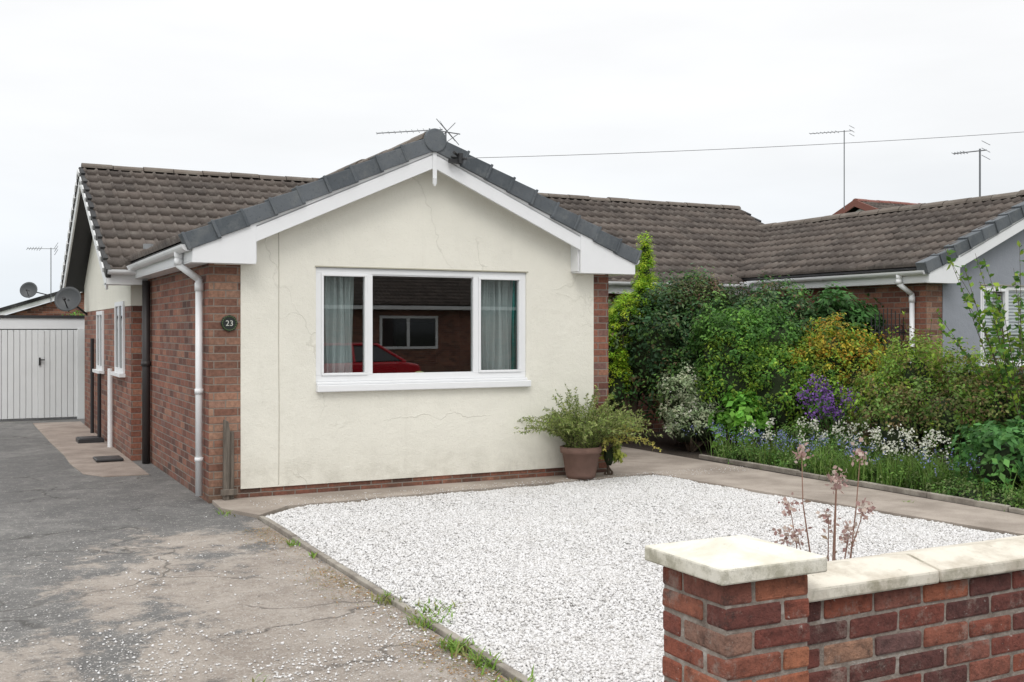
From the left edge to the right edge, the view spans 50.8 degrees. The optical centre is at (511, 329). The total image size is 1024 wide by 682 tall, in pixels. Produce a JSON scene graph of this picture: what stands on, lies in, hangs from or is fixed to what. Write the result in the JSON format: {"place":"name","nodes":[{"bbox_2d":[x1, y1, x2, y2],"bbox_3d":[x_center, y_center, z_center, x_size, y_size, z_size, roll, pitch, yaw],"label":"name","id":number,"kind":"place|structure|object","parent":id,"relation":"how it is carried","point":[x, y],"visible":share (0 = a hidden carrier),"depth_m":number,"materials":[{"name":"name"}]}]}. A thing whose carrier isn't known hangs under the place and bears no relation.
{"place":"outdoors","nodes":[
{"label":"outdoors","id":0,"kind":"place"},
{"bbox_2d":[33,421,148,476],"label":"concrete side path","id":1,"kind":"structure","parent":0,"point":[60,437],"depth_m":14.45,"materials":[{"name":"beige concrete"}]},
{"bbox_2d":[76,436,103,443],"bbox_3d":[-6.159,1.610,15.720,0.350,0.080,0.400,0,0,-27],"label":"drain box","id":2,"kind":"object","parent":1,"relation":"on","point":[87,439],"visible":0.83,"depth_m":15.57,"materials":[{"name":"plastic"}]},
{"bbox_2d":[93,455,123,461],"bbox_3d":[-5.052,1.615,13.478,0.320,0.030,0.400,0,0,-27],"label":"door mat","id":3,"kind":"object","parent":1,"relation":"on","point":[107,458],"depth_m":13.37,"materials":[{"name":"plastic"}]},
{"bbox_2d":[0,516,509,681],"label":"stray gravel","id":4,"kind":"structure","parent":0,"point":[282,666],"depth_m":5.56,"materials":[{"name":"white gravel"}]},
{"bbox_2d":[0,419,509,681],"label":"driveway","id":5,"kind":"structure","parent":0,"point":[53,500],"depth_m":6.71,"materials":[{"name":"grey asphalt"}]},
{"bbox_2d":[0,315,84,420],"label":"garage","id":6,"kind":"structure","parent":5,"relation":"on","point":[42,367],"depth_m":19.60,"materials":[{"name":"white plastic"}]},
{"bbox_2d":[0,329,84,418],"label":"ribbed door","id":7,"kind":"structure","parent":6,"relation":"in","point":[35,390],"depth_m":19.60,"materials":[{"name":"white metal"}]},
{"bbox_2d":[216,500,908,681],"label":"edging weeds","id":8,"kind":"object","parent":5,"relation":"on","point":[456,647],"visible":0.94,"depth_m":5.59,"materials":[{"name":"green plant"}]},
{"bbox_2d":[0,0,1023,314],"label":"sky","id":9,"kind":"structure","parent":0,"point":[294,88],"materials":[{"name":"white"}]},
{"bbox_2d":[212,446,1023,535],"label":"concrete path","id":10,"kind":"structure","parent":0,"point":[636,462],"depth_m":10.68,"materials":[{"name":"beige concrete"}]},
{"bbox_2d":[221,419,236,499],"bbox_3d":[-2.698,1.251,10.226,0.150,0.798,0.095,0,0,-27],"label":"wooden post","id":11,"kind":"object","parent":10,"relation":"on","point":[228,491],"visible":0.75,"depth_m":10.20,"materials":[{"name":"brown wood"}]},
{"bbox_2d":[250,466,758,506],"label":"path chips","id":12,"kind":"object","parent":10,"relation":"on","point":[494,486],"visible":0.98,"depth_m":11.15,"materials":[{"name":"gravel"}]},
{"bbox_2d":[513,384,662,479],"bbox_3d":[0.789,1.099,11.685,1.574,1.031,1.644,0,0,38],"label":"potted plant","id":13,"kind":"object","parent":10,"relation":"on","point":[581,450],"visible":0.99,"depth_m":11.57,"materials":[{"name":"green plant"}]},
{"bbox_2d":[598,430,626,474],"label":"ivy clump","id":14,"kind":"object","parent":10,"relation":"on","point":[609,456],"visible":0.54,"depth_m":11.95,"materials":[{"name":"green plant"}]},
{"bbox_2d":[809,125,853,208],"bbox_3d":[8.877,-4.536,29.885,1.303,2.371,0.267,0,0,-16],"label":"tv antenna","id":15,"kind":"object","parent":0,"point":[844,131],"visible":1,"depth_m":29.99,"materials":[{"name":"metal"}]},
{"bbox_2d":[846,207,859,212],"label":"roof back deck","id":16,"kind":"structure","parent":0,"point":[854,209],"depth_m":32.15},
{"label":"plot ground","id":17,"kind":"structure","parent":0,"visible":0},
{"bbox_2d":[0,291,84,314],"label":"brick bungalow","id":18,"kind":"object","parent":17,"relation":"on","point":[49,308],"visible":0.1,"depth_m":34.93,"materials":[{"name":"brown brick"}]},
{"bbox_2d":[20,282,46,297],"bbox_3d":[-15.319,-1.264,34.676,0.398,0.528,0.903,0,0,37],"label":"satellite dish","id":19,"kind":"object","parent":18,"relation":"attached to","point":[28,289],"visible":1,"depth_m":34.51,"materials":[{"name":"black metal"}]},
{"bbox_2d":[26,243,57,302],"bbox_3d":[-15.216,-1.845,34.880,0.910,1.990,0.443,0,0,-10],"label":"tv antenna","id":20,"kind":"object","parent":18,"relation":"attached to","point":[50,262],"visible":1,"depth_m":34.92,"materials":[{"name":"metal"}]},
{"bbox_2d":[259,516,534,681],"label":"gravel edging","id":21,"kind":"object","parent":17,"relation":"on","point":[507,671],"visible":0.77,"depth_m":6.47,"materials":[{"name":"concrete"}]},
{"bbox_2d":[60,128,843,503],"bbox_3d":[-0.086,-0.420,17.164,12.400,4.139,10.558,0,0,-27],"label":"brick bungalow","id":22,"kind":"object","parent":17,"relation":"on","point":[428,308],"visible":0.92,"depth_m":11.52,"materials":[{"name":"beige paint"}]},
{"bbox_2d":[54,287,86,314],"bbox_3d":[-7.289,-0.475,17.938,0.327,0.480,0.548,0,0,42],"label":"satellite dish","id":23,"kind":"object","parent":22,"relation":"attached to","point":[68,299],"visible":1,"depth_m":17.89,"materials":[{"name":"black metal"}]},
{"bbox_2d":[92,311,103,373],"bbox_3d":[-6.291,0.190,16.383,0.080,0.940,0.880,0,0,-27],"label":"side window frame","id":24,"kind":"structure","parent":22,"relation":"in","point":[99,369],"depth_m":16.21,"materials":[{"name":"white plastic"}]},
{"bbox_2d":[97,315,101,365],"bbox_3d":[-6.265,0.165,16.396,0.007,0.790,0.700,0,0,-27],"label":"side window glass","id":25,"kind":"structure","parent":22,"relation":"in","point":[97,315],"depth_m":16.34,"materials":[{"name":"black"}]},
{"bbox_2d":[110,301,125,376],"bbox_3d":[-5.255,0.125,14.357,0.080,0.990,0.930,0,0,-27],"label":"side window frame","id":26,"kind":"structure","parent":22,"relation":"in","point":[118,372],"depth_m":14.34,"materials":[{"name":"white plastic"}]},
{"bbox_2d":[116,306,121,367],"bbox_3d":[-5.229,0.100,14.370,0.007,0.840,0.750,0,0,-27],"label":"side window glass","id":27,"kind":"structure","parent":22,"relation":"in","point":[120,306],"depth_m":14.29,"materials":[{"name":"black"}]},
{"bbox_2d":[376,121,442,133],"bbox_3d":[-1.745,-2.996,18.464,1.151,1.292,0.286,0,0,-19],"label":"tv antenna","id":28,"kind":"object","parent":22,"relation":"on","point":[407,131],"visible":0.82,"depth_m":18.47,"materials":[{"name":"metal"}]},
{"bbox_2d":[316,267,525,381],"bbox_3d":[-0.914,-0.050,11.251,2.360,1.139,0.082,0,0,-27],"label":"window frame","id":29,"kind":"structure","parent":22,"relation":"in","point":[476,277],"depth_m":11.20,"materials":[{"name":"white plastic"}]},
{"bbox_2d":[437,119,459,144],"bbox_3d":[-1.154,-3.013,18.840,0.504,1.325,0.066,0,0,-21],"label":"tv antenna","id":30,"kind":"object","parent":22,"relation":"on","point":[446,132],"visible":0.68,"depth_m":18.85,"materials":[{"name":"metal"}]},
{"bbox_2d":[265,474,1015,681],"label":"gravel","id":31,"kind":"structure","parent":17,"relation":"on","point":[759,508],"depth_m":8.13,"materials":[{"name":"white gravel"}]},
{"bbox_2d":[772,438,875,560],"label":"dried flower stalks","id":32,"kind":"object","parent":31,"relation":"on","point":[835,478],"visible":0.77,"depth_m":4.71,"materials":[{"name":"pink plant"}]},
{"bbox_2d":[618,431,1022,514],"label":"flower bed","id":33,"kind":"object","parent":17,"relation":"on","point":[667,444],"depth_m":14.62,"materials":[{"name":"green plant"}]},
{"bbox_2d":[608,231,660,443],"bbox_3d":[1.661,0.123,15.182,1.061,3.068,0.696,0,0,-27],"label":"conifer tree","id":34,"kind":"object","parent":33,"relation":"on","point":[644,276],"visible":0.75,"depth_m":15.03,"materials":[{"name":"green plant"}]},
{"bbox_2d":[656,362,727,451],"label":"variegated shrub","id":35,"kind":"object","parent":33,"relation":"on","point":[686,405],"visible":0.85,"depth_m":14.09,"materials":[{"name":"green plant"}]},
{"bbox_2d":[658,275,731,447],"bbox_3d":[2.807,0.426,15.138,1.613,2.450,1.774,0,0,22],"label":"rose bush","id":36,"kind":"object","parent":33,"relation":"on","point":[729,283],"visible":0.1,"depth_m":14.79,"materials":[{"name":"green plant"}]},
{"bbox_2d":[608,263,820,443],"bbox_3d":[2.612,0.357,15.243,3.775,2.616,2.216,0,0,5],"label":"mixed hedge","id":37,"kind":"object","parent":33,"relation":"on","point":[648,361],"visible":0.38,"depth_m":14.89,"materials":[{"name":"green plant"}]},
{"bbox_2d":[651,267,739,311],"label":"red leaf shrub","id":38,"kind":"object","parent":37,"relation":"on","point":[713,287],"visible":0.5,"depth_m":15.24,"materials":[{"name":"green plant"}]},
{"bbox_2d":[706,385,772,447],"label":"bright leaf plant","id":39,"kind":"object","parent":33,"relation":"on","point":[733,416],"visible":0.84,"depth_m":13.72,"materials":[{"name":"green plant"}]},
{"bbox_2d":[687,299,814,447],"bbox_3d":[3.203,0.612,14.393,1.874,2.092,1.180,0,0,-18],"label":"green shrub","id":40,"kind":"object","parent":33,"relation":"on","point":[775,330],"visible":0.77,"depth_m":14.12,"materials":[{"name":"green plant"}]},
{"bbox_2d":[689,319,864,445],"bbox_3d":[3.480,0.740,14.120,2.330,1.847,1.364,0,0,5],"label":"green shrub","id":41,"kind":"object","parent":33,"relation":"on","point":[773,384],"visible":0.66,"depth_m":13.85,"materials":[{"name":"green plant"}]},
{"bbox_2d":[682,421,979,493],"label":"bluebells","id":42,"kind":"object","parent":33,"relation":"on","point":[778,434],"visible":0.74,"depth_m":12.36,"materials":[{"name":"green plant"}]},
{"bbox_2d":[796,373,879,449],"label":"lilac flowers","id":43,"kind":"object","parent":33,"relation":"on","point":[831,410],"visible":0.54,"depth_m":13.14,"materials":[{"name":"purple plant"}]},
{"bbox_2d":[786,312,891,435],"bbox_3d":[4.290,0.710,14.331,1.752,1.904,1.156,0,0,3],"label":"golden shrub","id":44,"kind":"object","parent":33,"relation":"on","point":[842,353],"visible":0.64,"depth_m":14.07,"materials":[{"name":"yellow plant"}]},
{"bbox_2d":[795,281,886,359],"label":"laurel bush","id":45,"kind":"object","parent":33,"relation":"on","point":[859,313],"visible":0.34,"depth_m":14.93,"materials":[{"name":"green plant"}]},
{"bbox_2d":[740,416,950,489],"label":"white flowers","id":46,"kind":"object","parent":33,"relation":"on","point":[908,437],"visible":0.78,"depth_m":11.22,"materials":[{"name":"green plant"}]},
{"bbox_2d":[706,431,1023,506],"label":"strappy leaves","id":47,"kind":"object","parent":33,"relation":"on","point":[850,475],"visible":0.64,"depth_m":11.34,"materials":[{"name":"green plant"}]},
{"bbox_2d":[709,418,1023,508],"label":"ground cover","id":48,"kind":"object","parent":33,"relation":"on","point":[993,495],"visible":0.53,"depth_m":11.69,"materials":[{"name":"green plant"}]},
{"bbox_2d":[870,308,904,441],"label":"metal gate","id":49,"kind":"structure","parent":33,"relation":"on","point":[887,327],"depth_m":14.69,"materials":[{"name":"metal"}]},
{"bbox_2d":[755,460,1021,510],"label":"bed edge grass","id":50,"kind":"structure","parent":33,"relation":"on","point":[880,483],"depth_m":11.06,"materials":[{"name":"green plant"}]},
{"bbox_2d":[872,310,945,448],"bbox_3d":[5.049,0.694,13.701,0.886,1.914,1.252,0,0,5],"label":"slender tree","id":51,"kind":"object","parent":33,"relation":"on","point":[876,344],"visible":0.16,"depth_m":13.59,"materials":[{"name":"green plant"}]},
{"bbox_2d":[844,326,974,461],"bbox_3d":[4.659,0.804,12.708,1.412,1.693,1.042,0,0,4],"label":"spiky shrub","id":52,"kind":"object","parent":33,"relation":"on","point":[916,339],"visible":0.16,"depth_m":12.48,"materials":[{"name":"green plant"}]},
{"bbox_2d":[839,326,1016,456],"bbox_3d":[4.840,0.806,12.591,1.968,1.718,1.134,0,0,7],"label":"berberis shrub","id":53,"kind":"object","parent":33,"relation":"on","point":[907,369],"visible":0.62,"depth_m":12.50,"materials":[{"name":"green plant"}]},
{"bbox_2d":[868,380,992,471],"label":"spiky shrub","id":54,"kind":"object","parent":33,"relation":"on","point":[931,428],"visible":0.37,"depth_m":11.64,"materials":[{"name":"green plant"}]},
{"bbox_2d":[853,361,1023,472],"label":"bronze shrub","id":55,"kind":"object","parent":33,"relation":"on","point":[946,414],"visible":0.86,"depth_m":11.74,"materials":[{"name":"green plant"}]},
{"bbox_2d":[895,364,1022,454],"bbox_3d":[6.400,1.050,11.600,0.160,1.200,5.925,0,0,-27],"label":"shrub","id":56,"kind":"object","parent":33,"relation":"on","point":[949,396],"visible":0.04,"depth_m":13.36,"materials":[{"name":"green plant"}]},
{"bbox_2d":[936,241,1023,426],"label":"slender tree","id":57,"kind":"object","parent":33,"relation":"on","point":[1008,368],"visible":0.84,"depth_m":11.57,"materials":[{"name":"green plant"}]},
{"bbox_2d":[944,416,1023,490],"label":"leafy perennial","id":58,"kind":"object","parent":33,"relation":"on","point":[997,448],"visible":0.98,"depth_m":10.24,"materials":[{"name":"green plant"}]},
{"bbox_2d":[662,566,1023,681],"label":"bricks","id":59,"kind":"object","parent":17,"relation":"on","point":[741,643],"visible":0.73,"depth_m":3.52,"materials":[{"name":"red brick"}]},
{"bbox_2d":[645,535,826,585],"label":"pier cap","id":60,"kind":"structure","parent":59,"relation":"on","point":[730,560],"depth_m":3.31,"materials":[{"name":"concrete"}]},
{"bbox_2d":[807,535,1023,602],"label":"coping stones","id":61,"kind":"object","parent":59,"relation":"on","point":[842,578],"visible":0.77,"depth_m":3.69,"materials":[{"name":"beige stone"}]},
{"bbox_2d":[664,572,1023,681],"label":"mortar joints","id":62,"kind":"object","parent":17,"relation":"on","point":[782,648],"depth_m":3.53,"materials":[{"name":"grey concrete"}]},
{"bbox_2d":[699,454,1023,514],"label":"flower bed edging","id":63,"kind":"object","parent":17,"relation":"on","point":[976,503],"visible":0.58,"depth_m":10.76,"materials":[{"name":"concrete"}]},
{"bbox_2d":[733,190,1023,443],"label":"brick bungalow","id":64,"kind":"object","parent":17,"relation":"on","point":[893,259],"visible":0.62,"depth_m":15.38,"materials":[{"name":"brown tile"}]},
{"bbox_2d":[952,141,989,196],"bbox_3d":[6.954,-2.424,16.364,0.552,0.947,0.222,0,0,-9],"label":"tv antenna","id":65,"kind":"object","parent":64,"relation":"on","point":[967,152],"visible":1,"depth_m":16.38,"materials":[{"name":"metal"}]},
{"bbox_2d":[981,285,1023,365],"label":"window frame","id":66,"kind":"structure","parent":64,"relation":"in","point":[1005,292],"depth_m":15.25,"materials":[{"name":"white plastic"}]},
{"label":"walls","id":67,"kind":"object","parent":17,"relation":"on","visible":0},
{"bbox_2d":[860,201,906,208],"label":"roof front","id":68,"kind":"structure","parent":67,"relation":"on","point":[880,205],"depth_m":31.65,"materials":[{"name":"tile"}]},
{"bbox_2d":[832,200,877,214],"bbox_3d":[10.072,-3.095,31.660,0.050,1.450,6.200,0,0,-27],"label":"barge","id":69,"kind":"object","parent":68,"relation":"attached to","point":[857,204],"visible":0.2,"depth_m":31.60},
{"bbox_3d":[12.267,-3.157,34.539,6.500,1.281,3.127,0,0,-27],"label":"roof back","id":70,"kind":"object","parent":67,"relation":"on","visible":0},
{"bbox_2d":[852,198,920,204],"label":"ridge tiles","id":71,"kind":"object","parent":70,"relation":"attached to","point":[894,202],"visible":0.3,"depth_m":32.09,"materials":[{"name":"red tile"}]},
{"bbox_3d":[15.574,-1.100,13.470,0.800,5.700,0.270,0,0,-27],"label":"telegraph pole","id":72,"kind":"object","parent":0,"visible":0},
{"bbox_2d":[479,132,1019,157],"bbox_3d":[7.522,-2.605,12.271,16.283,1.696,0.006,0,0,-8],"label":"telephone wire","id":73,"kind":"object","parent":72,"relation":"attached to","point":[741,148],"visible":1,"depth_m":11.51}
]}

